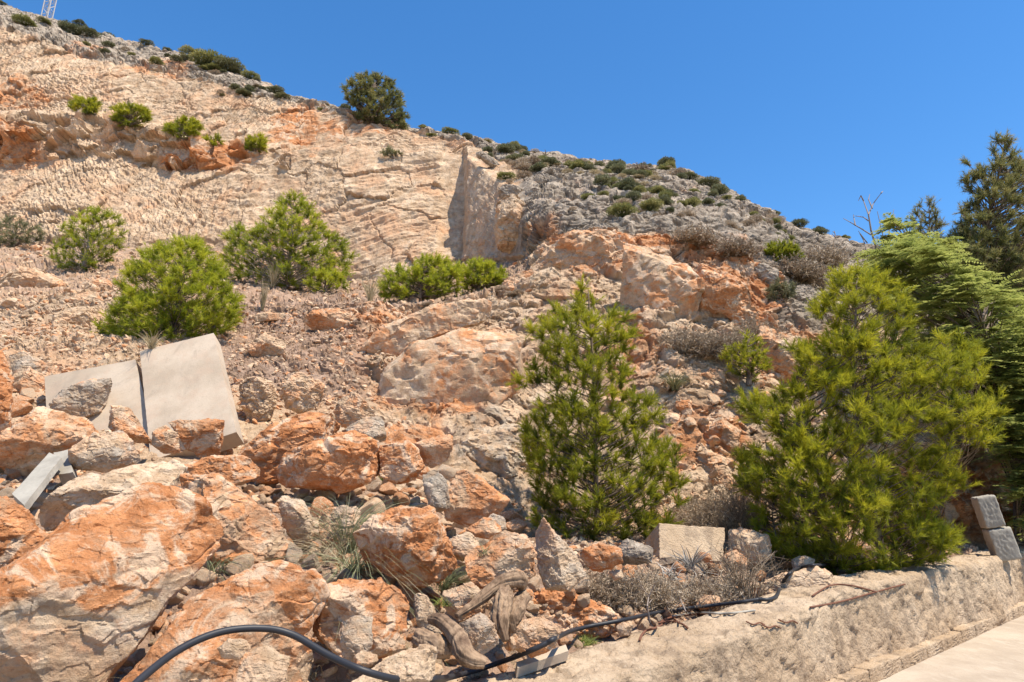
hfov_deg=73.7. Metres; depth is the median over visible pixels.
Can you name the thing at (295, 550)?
rubble stone
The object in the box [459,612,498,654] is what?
boulder
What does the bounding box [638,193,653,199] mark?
scrub bush
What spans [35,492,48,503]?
rubble stone
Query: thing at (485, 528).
boulder
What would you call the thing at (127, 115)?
ledge bush
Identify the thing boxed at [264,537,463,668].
grass tuft
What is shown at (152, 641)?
rubble stone
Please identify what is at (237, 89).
scrub bush
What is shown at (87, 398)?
boulder
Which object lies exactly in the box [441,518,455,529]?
rubble stone
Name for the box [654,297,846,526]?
gully rubble
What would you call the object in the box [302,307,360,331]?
rock outcrop
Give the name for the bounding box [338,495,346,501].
rubble stone
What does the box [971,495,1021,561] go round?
block pillar
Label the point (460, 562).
rubble stone
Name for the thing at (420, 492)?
rubble stone
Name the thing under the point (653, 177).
scrub bush
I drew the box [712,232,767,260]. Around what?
dry brush
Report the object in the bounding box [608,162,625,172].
scrub bush
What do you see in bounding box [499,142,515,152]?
scrub bush
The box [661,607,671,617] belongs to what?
rubble stone
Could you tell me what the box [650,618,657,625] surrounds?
rubble stone
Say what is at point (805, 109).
sky
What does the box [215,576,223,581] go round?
rubble stone
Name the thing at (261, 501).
rubble stone
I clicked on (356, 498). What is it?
rubble stone
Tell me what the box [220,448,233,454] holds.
rubble stone
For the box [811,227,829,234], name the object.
scrub bush
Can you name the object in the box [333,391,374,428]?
rock outcrop
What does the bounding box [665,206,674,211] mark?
scrub bush
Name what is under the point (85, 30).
scrub bush
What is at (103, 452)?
boulder
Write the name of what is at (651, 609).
rubble stone
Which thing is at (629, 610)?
rubble stone
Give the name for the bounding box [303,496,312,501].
rubble stone
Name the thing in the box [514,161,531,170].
scrub bush
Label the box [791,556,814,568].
boulder
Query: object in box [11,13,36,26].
scrub bush
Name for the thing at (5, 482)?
rubble stone
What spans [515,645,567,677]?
concrete batten
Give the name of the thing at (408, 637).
rubble stone
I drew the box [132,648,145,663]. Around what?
rubble stone
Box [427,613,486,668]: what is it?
driftwood branch
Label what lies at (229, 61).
scrub bush
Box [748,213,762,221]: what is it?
scrub bush
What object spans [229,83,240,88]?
scrub bush
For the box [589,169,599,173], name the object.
scrub bush
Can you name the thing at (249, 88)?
scrub bush
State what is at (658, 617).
rubble stone
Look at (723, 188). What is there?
scrub bush
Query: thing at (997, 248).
tall pine
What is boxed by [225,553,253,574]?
rubble stone
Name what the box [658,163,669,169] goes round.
scrub bush
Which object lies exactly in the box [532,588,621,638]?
earth mound
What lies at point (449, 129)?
scrub bush
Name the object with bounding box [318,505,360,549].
boulder
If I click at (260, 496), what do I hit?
rubble stone
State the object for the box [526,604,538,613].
rubble stone
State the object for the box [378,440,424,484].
boulder
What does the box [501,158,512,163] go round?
scrub bush
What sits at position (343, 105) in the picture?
scrub bush
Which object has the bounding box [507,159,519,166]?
scrub bush
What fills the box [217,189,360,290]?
pine tree
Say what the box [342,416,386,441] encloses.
boulder
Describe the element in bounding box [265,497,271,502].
rubble stone
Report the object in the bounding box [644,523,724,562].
concrete block
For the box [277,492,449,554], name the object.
grass tuft
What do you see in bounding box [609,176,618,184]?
scrub bush
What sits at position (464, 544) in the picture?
boulder
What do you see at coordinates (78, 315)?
rock outcrop
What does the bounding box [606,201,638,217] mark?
scrub bush
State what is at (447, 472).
rubble stone
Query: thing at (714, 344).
dry brush
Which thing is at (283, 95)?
scrub bush
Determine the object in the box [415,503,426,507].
rubble stone
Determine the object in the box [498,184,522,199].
crag
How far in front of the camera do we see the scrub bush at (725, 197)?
23.18 m
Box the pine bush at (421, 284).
[376,250,465,301]
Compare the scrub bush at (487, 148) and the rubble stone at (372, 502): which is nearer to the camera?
the rubble stone at (372, 502)
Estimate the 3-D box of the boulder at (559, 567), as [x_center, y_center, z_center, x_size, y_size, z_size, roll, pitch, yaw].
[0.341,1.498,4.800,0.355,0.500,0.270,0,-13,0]
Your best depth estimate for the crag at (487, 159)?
25.44 m
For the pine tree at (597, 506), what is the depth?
8.68 m
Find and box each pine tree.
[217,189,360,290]
[505,272,692,541]
[726,256,1012,575]
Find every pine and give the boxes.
[908,195,950,329]
[939,126,1023,348]
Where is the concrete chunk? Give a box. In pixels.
[54,450,77,484]
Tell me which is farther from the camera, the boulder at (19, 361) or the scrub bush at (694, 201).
the scrub bush at (694, 201)
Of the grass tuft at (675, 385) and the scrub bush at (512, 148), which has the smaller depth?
the grass tuft at (675, 385)
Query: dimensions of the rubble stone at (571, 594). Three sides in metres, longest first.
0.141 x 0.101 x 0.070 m
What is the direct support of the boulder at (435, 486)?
on the hillside
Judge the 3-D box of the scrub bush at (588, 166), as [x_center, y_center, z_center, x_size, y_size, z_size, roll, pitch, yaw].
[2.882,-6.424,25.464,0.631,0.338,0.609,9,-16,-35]
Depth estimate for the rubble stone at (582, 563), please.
6.52 m
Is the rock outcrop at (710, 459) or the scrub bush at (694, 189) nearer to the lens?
the rock outcrop at (710, 459)
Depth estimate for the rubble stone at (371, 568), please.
4.58 m
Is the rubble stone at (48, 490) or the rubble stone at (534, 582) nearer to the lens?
the rubble stone at (534, 582)
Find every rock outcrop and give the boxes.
[0,265,72,288]
[51,306,106,324]
[83,277,117,288]
[244,334,286,357]
[280,372,324,413]
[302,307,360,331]
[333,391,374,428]
[356,298,491,354]
[379,327,525,410]
[459,422,530,487]
[493,193,524,253]
[502,269,533,286]
[536,229,635,276]
[619,243,704,318]
[695,263,756,330]
[696,442,742,500]
[750,326,806,382]
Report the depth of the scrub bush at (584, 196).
20.07 m
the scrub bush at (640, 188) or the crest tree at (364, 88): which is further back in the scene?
the crest tree at (364, 88)
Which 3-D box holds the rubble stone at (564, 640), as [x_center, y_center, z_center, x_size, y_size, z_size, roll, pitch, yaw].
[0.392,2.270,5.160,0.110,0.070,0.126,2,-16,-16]
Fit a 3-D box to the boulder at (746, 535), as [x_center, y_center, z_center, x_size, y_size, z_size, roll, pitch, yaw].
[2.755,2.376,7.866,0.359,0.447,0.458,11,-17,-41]
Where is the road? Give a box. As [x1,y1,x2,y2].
[879,615,1023,681]
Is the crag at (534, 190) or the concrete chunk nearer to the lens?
the concrete chunk
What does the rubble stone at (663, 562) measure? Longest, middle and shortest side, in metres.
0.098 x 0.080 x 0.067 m
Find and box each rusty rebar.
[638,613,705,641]
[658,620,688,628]
[746,621,764,624]
[761,624,780,628]
[778,619,797,623]
[809,583,905,607]
[811,584,875,596]
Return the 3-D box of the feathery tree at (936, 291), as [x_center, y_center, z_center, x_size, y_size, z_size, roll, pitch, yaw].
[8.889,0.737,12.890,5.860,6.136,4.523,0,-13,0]
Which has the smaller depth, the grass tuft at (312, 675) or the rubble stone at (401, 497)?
the grass tuft at (312, 675)
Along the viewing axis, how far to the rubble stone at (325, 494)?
6.95 m
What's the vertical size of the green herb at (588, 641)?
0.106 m
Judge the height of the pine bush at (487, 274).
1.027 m
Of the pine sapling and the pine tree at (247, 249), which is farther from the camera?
the pine tree at (247, 249)
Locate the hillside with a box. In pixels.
[0,5,1023,681]
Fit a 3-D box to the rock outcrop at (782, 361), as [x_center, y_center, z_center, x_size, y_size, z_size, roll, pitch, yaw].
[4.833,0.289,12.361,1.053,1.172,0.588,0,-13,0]
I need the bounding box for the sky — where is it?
[3,0,1023,245]
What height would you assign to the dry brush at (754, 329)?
1.412 m
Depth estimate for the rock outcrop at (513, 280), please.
14.40 m
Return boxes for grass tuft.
[127,329,166,348]
[199,526,352,590]
[203,546,253,580]
[256,277,271,310]
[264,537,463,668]
[267,261,285,286]
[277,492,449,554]
[308,656,338,681]
[357,267,384,301]
[436,558,470,590]
[472,543,490,555]
[641,370,707,390]
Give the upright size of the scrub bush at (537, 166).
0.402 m
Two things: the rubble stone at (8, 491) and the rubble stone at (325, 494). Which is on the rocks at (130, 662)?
the rubble stone at (8, 491)
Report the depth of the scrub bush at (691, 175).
27.10 m
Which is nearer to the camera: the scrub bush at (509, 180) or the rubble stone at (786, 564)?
the rubble stone at (786, 564)
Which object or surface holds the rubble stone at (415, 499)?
on the hillside
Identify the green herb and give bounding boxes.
[432,597,449,606]
[571,632,599,646]
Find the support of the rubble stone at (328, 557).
on the hillside
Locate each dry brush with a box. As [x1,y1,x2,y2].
[563,564,655,615]
[621,563,713,620]
[625,161,652,169]
[650,482,759,531]
[652,322,720,355]
[666,221,724,252]
[674,567,752,611]
[680,468,797,545]
[687,325,758,361]
[687,526,789,606]
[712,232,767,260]
[729,312,807,350]
[773,250,834,286]
[799,240,859,269]
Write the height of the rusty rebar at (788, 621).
0.062 m
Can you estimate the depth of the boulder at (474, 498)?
6.30 m
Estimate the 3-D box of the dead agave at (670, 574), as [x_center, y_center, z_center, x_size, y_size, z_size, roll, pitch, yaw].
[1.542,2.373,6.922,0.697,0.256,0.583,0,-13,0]
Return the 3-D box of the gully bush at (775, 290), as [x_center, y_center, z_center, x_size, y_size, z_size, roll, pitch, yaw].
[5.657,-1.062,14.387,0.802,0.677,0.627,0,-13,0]
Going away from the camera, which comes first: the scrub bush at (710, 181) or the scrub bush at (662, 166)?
the scrub bush at (710, 181)
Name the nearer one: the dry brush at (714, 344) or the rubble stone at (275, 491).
the rubble stone at (275, 491)
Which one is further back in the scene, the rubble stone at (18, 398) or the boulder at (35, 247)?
the boulder at (35, 247)
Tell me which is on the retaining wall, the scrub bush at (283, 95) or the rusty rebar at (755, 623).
the rusty rebar at (755, 623)
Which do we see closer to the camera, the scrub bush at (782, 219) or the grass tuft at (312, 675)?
the grass tuft at (312, 675)
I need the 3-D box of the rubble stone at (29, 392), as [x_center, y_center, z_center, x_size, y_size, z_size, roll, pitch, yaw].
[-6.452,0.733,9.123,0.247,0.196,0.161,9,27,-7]
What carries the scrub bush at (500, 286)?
on the hillside
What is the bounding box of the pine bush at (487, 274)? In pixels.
[459,255,508,291]
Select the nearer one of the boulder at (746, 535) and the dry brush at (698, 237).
the boulder at (746, 535)
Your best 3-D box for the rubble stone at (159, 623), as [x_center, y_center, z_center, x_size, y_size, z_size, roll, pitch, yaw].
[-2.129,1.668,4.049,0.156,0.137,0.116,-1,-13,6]
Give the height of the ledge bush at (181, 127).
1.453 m
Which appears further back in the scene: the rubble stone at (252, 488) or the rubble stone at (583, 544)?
the rubble stone at (583, 544)
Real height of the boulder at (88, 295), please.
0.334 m
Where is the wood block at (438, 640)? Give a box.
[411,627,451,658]
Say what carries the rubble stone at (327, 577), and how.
on the hillside
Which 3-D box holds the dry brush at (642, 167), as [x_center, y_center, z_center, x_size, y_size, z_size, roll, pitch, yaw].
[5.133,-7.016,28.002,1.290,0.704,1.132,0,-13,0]
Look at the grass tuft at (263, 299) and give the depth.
15.25 m
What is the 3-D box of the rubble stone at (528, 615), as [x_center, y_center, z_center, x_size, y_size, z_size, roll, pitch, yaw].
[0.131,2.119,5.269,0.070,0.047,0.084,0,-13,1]
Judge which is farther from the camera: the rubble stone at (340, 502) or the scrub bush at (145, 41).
the scrub bush at (145, 41)
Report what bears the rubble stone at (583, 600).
on the earth mound
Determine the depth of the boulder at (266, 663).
2.85 m
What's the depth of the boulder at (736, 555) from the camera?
7.12 m
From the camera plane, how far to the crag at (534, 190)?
21.37 m
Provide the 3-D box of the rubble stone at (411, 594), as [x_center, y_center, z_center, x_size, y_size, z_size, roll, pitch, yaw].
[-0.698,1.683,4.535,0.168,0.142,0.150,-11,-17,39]
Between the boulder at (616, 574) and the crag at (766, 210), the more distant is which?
the crag at (766, 210)
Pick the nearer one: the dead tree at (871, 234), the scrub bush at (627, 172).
the dead tree at (871, 234)
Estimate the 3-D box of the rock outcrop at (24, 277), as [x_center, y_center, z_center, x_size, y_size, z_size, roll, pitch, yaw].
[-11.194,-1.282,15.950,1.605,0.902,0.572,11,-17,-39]
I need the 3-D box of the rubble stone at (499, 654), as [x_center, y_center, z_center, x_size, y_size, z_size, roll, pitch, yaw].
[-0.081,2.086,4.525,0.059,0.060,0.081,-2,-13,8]
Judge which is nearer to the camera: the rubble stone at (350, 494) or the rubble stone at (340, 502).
the rubble stone at (340, 502)
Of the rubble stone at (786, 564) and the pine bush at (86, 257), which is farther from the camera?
the pine bush at (86, 257)
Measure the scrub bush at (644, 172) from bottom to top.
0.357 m
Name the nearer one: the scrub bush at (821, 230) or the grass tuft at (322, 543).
the grass tuft at (322, 543)
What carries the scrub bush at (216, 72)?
on the hillside
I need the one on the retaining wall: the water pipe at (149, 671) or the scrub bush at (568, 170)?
the water pipe at (149, 671)
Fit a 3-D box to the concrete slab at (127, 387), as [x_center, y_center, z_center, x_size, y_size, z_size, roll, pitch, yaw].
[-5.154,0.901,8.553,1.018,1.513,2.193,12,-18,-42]
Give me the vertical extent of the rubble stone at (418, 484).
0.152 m
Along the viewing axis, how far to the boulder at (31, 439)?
6.60 m
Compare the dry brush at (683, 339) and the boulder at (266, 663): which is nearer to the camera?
the boulder at (266, 663)
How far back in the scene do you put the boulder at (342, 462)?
6.58 m
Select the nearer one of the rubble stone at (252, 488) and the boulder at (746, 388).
the rubble stone at (252, 488)
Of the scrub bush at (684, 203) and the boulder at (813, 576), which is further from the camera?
the scrub bush at (684, 203)
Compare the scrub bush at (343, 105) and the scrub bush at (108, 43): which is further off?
the scrub bush at (108, 43)
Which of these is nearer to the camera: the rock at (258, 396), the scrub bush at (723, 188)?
the rock at (258, 396)
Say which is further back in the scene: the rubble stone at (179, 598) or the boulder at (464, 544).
the boulder at (464, 544)
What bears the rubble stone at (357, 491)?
on the hillside
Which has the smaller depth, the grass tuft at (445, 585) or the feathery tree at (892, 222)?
the grass tuft at (445, 585)
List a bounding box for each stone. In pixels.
[0,487,15,497]
[1,480,9,484]
[4,468,20,477]
[11,401,32,417]
[12,395,34,403]
[20,388,35,397]
[29,502,41,510]
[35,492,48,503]
[37,395,45,400]
[42,489,53,492]
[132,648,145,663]
[149,638,156,645]
[152,612,167,630]
[168,592,183,604]
[195,567,218,585]
[215,563,225,573]
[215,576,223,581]
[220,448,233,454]
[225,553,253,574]
[242,484,258,492]
[257,493,265,498]
[257,498,264,504]
[259,486,271,491]
[259,490,269,495]
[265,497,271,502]
[269,488,281,494]
[272,507,279,512]
[273,493,282,500]
[276,483,285,488]
[282,541,302,563]
[291,487,299,492]
[293,489,309,498]
[301,542,314,550]
[301,553,319,568]
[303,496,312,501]
[310,496,333,518]
[314,490,335,501]
[321,547,338,561]
[323,573,336,583]
[336,568,351,578]
[337,500,345,505]
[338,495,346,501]
[340,490,355,498]
[345,499,355,505]
[351,496,360,501]
[354,488,362,494]
[359,497,385,516]
[359,564,378,576]
[366,482,380,491]
[371,476,381,482]
[379,482,397,494]
[380,496,393,508]
[381,575,395,584]
[392,492,409,505]
[397,585,420,606]
[399,487,416,493]
[403,640,411,649]
[406,481,422,489]
[406,633,413,640]
[409,608,416,626]
[410,496,420,502]
[414,486,425,497]
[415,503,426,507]
[419,467,429,475]
[433,603,442,609]
[435,659,442,665]
[437,464,456,479]
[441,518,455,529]
[443,653,457,664]
[452,567,468,582]
[455,523,465,528]
[457,560,465,566]
[474,670,488,677]
[476,537,488,544]
[487,600,492,609]
[495,651,504,658]
[497,663,507,672]
[498,637,504,646]
[500,509,525,522]
[506,518,527,533]
[509,590,530,632]
[525,612,532,618]
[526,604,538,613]
[528,574,541,591]
[541,604,547,609]
[555,610,562,617]
[557,636,571,645]
[564,589,575,598]
[573,574,593,593]
[573,639,582,648]
[577,593,589,606]
[579,558,587,567]
[580,541,588,547]
[610,564,636,581]
[617,605,633,616]
[636,617,649,630]
[639,606,645,612]
[646,560,659,571]
[648,606,655,611]
[650,610,662,621]
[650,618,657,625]
[659,560,667,565]
[661,556,673,564]
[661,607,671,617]
[672,561,685,572]
[686,562,707,577]
[694,602,724,611]
[698,552,712,562]
[705,563,720,575]
[709,575,726,585]
[755,570,766,580]
[783,561,791,568]
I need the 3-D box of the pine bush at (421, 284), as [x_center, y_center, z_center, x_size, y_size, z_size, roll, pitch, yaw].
[-2.096,-1.421,15.529,2.177,1.416,1.133,0,-13,0]
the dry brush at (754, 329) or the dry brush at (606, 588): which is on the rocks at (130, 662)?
the dry brush at (606, 588)
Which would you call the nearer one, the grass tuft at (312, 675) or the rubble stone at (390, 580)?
the grass tuft at (312, 675)
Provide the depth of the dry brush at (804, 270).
15.76 m
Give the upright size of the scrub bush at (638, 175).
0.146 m
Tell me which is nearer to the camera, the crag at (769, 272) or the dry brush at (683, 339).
the dry brush at (683, 339)
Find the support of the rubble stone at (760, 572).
on the hillside
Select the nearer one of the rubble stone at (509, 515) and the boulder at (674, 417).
the rubble stone at (509, 515)
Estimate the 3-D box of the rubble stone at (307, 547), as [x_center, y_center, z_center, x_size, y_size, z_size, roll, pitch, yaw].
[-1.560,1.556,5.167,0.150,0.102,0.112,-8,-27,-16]
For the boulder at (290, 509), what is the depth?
4.96 m
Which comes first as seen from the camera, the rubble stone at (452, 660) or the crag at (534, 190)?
the rubble stone at (452, 660)
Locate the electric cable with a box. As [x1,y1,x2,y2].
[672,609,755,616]
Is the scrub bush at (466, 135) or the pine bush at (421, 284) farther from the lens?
the scrub bush at (466, 135)
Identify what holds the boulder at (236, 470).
on the hillside
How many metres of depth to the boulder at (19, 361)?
9.66 m
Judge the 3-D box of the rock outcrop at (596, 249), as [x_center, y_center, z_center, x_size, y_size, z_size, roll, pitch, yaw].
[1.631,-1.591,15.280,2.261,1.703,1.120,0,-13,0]
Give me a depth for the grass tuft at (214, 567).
4.45 m
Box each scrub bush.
[0,213,47,247]
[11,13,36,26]
[35,16,51,22]
[41,19,51,24]
[57,19,82,34]
[71,19,87,26]
[79,25,100,37]
[97,48,111,52]
[101,40,114,46]
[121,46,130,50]
[138,38,154,46]
[148,55,164,64]
[168,54,184,63]
[177,44,200,57]
[180,54,193,60]
[188,48,226,69]
[197,65,208,69]
[205,63,220,69]
[207,69,220,74]
[212,54,246,72]
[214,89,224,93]
[227,65,241,73]
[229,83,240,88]
[235,87,251,95]
[236,88,251,96]
[240,70,260,78]
[245,86,255,91]
[264,85,284,93]
[278,92,290,98]
[338,103,349,107]
[420,301,430,306]
[440,126,460,134]
[461,132,472,139]
[482,146,492,151]
[493,284,506,289]
[496,143,510,152]
[497,171,515,179]
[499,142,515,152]
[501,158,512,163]
[505,153,518,159]
[505,178,513,183]
[505,292,518,296]
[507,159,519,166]
[512,143,521,150]
[512,289,523,293]
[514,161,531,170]
[516,156,532,167]
[516,170,532,178]
[520,145,528,150]
[521,150,529,155]
[528,155,540,164]
[529,162,546,171]
[536,155,546,160]
[540,156,559,166]
[562,168,572,173]
[563,160,572,166]
[568,159,583,168]
[580,192,594,199]
[582,164,597,170]
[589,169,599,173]
[593,173,611,185]
[597,190,608,195]
[605,160,616,170]
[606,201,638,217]
[607,158,625,165]
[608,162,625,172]
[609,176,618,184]
[610,195,624,200]
[611,181,628,189]
[612,176,636,190]
[613,197,632,203]
[621,169,633,175]
[623,184,632,190]
[625,190,642,200]
[631,170,648,177]
[633,174,644,178]
[633,185,645,192]
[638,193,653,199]
[639,196,663,210]
[649,174,661,180]
[649,185,666,193]
[657,156,675,165]
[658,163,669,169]
[658,191,672,198]
[658,194,674,204]
[664,160,676,167]
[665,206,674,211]
[671,167,685,177]
[676,172,686,178]
[677,200,687,205]
[678,208,696,216]
[685,171,698,179]
[685,196,701,206]
[688,188,700,192]
[695,175,719,186]
[702,197,713,203]
[707,189,718,195]
[709,183,728,194]
[714,202,726,206]
[721,195,732,199]
[725,221,736,226]
[735,194,746,200]
[739,218,757,226]
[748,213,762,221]
[749,211,760,215]
[764,217,773,224]
[766,213,777,218]
[773,217,781,223]
[773,223,782,229]
[774,215,786,223]
[792,218,808,227]
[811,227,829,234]
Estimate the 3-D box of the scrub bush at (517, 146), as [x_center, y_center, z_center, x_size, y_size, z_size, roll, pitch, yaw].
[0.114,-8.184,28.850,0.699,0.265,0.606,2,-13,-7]
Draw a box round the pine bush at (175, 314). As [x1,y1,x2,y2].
[89,232,247,341]
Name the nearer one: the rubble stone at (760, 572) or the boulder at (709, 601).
the boulder at (709, 601)
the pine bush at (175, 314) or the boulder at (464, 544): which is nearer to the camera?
the boulder at (464, 544)
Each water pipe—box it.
[132,597,761,681]
[758,563,826,601]
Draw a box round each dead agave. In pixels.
[651,562,697,579]
[663,544,730,581]
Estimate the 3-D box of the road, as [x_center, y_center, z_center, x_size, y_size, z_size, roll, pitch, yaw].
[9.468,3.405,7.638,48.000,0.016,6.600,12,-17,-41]
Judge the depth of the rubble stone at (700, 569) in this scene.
7.24 m
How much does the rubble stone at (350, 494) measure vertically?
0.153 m
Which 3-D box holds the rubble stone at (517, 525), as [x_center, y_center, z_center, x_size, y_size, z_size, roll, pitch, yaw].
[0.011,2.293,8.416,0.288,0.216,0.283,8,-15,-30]
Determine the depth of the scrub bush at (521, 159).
25.60 m
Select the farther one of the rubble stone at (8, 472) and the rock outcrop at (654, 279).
the rock outcrop at (654, 279)
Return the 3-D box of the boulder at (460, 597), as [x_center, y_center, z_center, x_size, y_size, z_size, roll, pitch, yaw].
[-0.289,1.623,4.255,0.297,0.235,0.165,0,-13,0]
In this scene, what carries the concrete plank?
on the hillside
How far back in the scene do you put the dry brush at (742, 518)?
8.91 m
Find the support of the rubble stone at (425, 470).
on the hillside
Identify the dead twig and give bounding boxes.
[636,571,654,622]
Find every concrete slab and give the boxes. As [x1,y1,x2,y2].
[44,360,148,443]
[140,333,243,456]
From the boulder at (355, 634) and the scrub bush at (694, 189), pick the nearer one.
the boulder at (355, 634)
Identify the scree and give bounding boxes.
[0,243,412,442]
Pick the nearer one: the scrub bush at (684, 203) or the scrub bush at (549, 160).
the scrub bush at (684, 203)
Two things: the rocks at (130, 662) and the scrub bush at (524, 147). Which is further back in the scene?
the scrub bush at (524, 147)
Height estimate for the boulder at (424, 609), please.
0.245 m
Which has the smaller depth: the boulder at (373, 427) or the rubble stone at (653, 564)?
the rubble stone at (653, 564)
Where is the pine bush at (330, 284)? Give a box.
[301,265,349,292]
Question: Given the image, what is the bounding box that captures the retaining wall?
[468,546,1023,681]
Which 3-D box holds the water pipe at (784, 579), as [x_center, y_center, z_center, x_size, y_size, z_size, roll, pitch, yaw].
[3.143,2.448,7.237,0.337,0.251,3.167,-9,-16,34]
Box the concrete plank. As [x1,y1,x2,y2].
[12,453,62,508]
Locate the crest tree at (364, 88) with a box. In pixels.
[339,69,411,129]
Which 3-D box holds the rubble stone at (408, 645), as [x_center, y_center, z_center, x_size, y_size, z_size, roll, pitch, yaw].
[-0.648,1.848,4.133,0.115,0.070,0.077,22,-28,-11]
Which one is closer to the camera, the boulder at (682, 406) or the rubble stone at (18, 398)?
the rubble stone at (18, 398)
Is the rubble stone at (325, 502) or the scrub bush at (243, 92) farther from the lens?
the scrub bush at (243, 92)
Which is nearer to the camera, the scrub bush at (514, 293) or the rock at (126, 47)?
the scrub bush at (514, 293)
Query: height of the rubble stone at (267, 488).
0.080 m
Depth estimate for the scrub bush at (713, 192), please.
23.86 m
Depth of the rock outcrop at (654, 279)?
13.21 m
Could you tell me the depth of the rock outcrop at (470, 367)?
10.94 m
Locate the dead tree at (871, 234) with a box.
[843,191,894,257]
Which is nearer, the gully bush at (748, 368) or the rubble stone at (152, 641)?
the rubble stone at (152, 641)
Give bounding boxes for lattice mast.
[41,0,56,17]
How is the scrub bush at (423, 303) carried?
on the hillside
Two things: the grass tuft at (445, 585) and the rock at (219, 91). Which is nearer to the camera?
the grass tuft at (445, 585)
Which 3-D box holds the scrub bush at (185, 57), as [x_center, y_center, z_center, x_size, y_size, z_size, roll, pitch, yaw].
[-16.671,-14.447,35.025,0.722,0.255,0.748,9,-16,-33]
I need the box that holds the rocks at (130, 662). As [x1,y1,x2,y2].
[0,428,950,681]
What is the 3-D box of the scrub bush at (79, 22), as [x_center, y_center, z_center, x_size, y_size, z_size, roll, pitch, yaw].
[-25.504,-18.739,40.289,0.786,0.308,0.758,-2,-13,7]
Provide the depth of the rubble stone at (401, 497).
7.18 m
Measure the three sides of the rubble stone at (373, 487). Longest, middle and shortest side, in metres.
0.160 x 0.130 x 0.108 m
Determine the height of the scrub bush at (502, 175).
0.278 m
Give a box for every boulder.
[0,350,13,431]
[0,406,98,476]
[0,482,223,681]
[0,495,48,567]
[1,297,17,307]
[9,352,53,375]
[13,366,46,392]
[30,244,41,251]
[38,459,188,531]
[49,378,112,417]
[64,291,102,302]
[68,430,141,472]
[108,405,151,444]
[120,559,329,681]
[151,425,185,453]
[168,418,224,457]
[179,472,289,566]
[185,454,260,485]
[217,638,250,660]
[230,645,290,681]
[238,411,340,485]
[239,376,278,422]
[252,312,285,321]
[276,430,379,493]
[277,495,313,546]
[312,577,409,665]
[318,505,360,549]
[338,615,372,661]
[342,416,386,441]
[351,644,436,681]
[352,505,456,588]
[353,651,377,667]
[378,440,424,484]
[413,593,438,631]
[414,434,452,467]
[422,469,450,512]
[442,582,488,621]
[444,469,509,527]
[449,532,479,561]
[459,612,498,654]
[465,532,536,592]
[466,517,501,538]
[488,513,506,530]
[505,616,559,657]
[535,517,585,591]
[579,541,622,571]
[609,569,623,580]
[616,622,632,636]
[618,538,652,565]
[662,412,679,427]
[675,399,695,414]
[696,595,720,610]
[703,416,740,450]
[707,368,726,384]
[722,550,746,571]
[724,363,741,379]
[726,527,771,566]
[739,379,754,396]
[754,566,833,596]
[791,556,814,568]
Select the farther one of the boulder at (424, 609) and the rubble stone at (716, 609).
the rubble stone at (716, 609)
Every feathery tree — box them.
[850,229,1023,539]
[871,212,969,380]
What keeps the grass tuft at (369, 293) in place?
on the hillside
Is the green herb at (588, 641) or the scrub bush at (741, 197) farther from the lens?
the scrub bush at (741, 197)
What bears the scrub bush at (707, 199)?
on the hillside
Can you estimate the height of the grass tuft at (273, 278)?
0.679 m
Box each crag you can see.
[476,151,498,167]
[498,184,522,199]
[527,187,541,195]
[574,198,606,210]
[754,263,779,287]
[757,205,775,217]
[795,284,829,318]
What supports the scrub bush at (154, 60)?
on the hillside
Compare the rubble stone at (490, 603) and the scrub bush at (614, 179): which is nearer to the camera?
the rubble stone at (490, 603)
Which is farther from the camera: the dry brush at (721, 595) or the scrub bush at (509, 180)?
the scrub bush at (509, 180)
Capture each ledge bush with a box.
[66,92,102,114]
[105,102,153,127]
[161,114,205,140]
[201,133,226,146]
[244,132,269,152]
[379,146,402,158]
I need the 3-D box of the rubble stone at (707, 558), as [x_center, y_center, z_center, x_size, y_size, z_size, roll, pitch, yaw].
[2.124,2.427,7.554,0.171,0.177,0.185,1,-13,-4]
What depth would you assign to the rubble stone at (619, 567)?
6.57 m
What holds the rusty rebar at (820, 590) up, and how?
on the retaining wall
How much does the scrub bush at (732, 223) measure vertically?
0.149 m
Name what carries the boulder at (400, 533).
on the hillside
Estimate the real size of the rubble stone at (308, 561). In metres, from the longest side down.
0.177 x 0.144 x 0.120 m
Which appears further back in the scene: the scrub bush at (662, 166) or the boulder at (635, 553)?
the scrub bush at (662, 166)
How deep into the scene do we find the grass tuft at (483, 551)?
4.50 m
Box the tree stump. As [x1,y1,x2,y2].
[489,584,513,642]
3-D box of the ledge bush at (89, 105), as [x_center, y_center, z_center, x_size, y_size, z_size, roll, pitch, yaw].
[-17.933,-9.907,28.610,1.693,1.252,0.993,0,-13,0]
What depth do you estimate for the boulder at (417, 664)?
3.05 m
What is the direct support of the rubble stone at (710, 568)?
on the hillside
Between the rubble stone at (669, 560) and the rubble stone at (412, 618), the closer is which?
the rubble stone at (412, 618)
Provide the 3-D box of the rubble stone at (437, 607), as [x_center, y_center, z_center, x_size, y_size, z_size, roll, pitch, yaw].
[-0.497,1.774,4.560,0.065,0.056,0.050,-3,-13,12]
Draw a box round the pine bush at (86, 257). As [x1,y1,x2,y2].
[44,205,129,271]
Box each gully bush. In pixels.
[718,329,774,384]
[763,236,805,260]
[764,276,798,302]
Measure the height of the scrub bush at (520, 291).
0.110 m
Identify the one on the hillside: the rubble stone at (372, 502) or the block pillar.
the rubble stone at (372, 502)
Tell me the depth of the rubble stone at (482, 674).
4.18 m
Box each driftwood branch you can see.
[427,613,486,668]
[454,571,527,617]
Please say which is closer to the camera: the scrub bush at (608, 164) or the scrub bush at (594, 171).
the scrub bush at (594, 171)
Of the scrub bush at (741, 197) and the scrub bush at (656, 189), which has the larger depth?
the scrub bush at (741, 197)

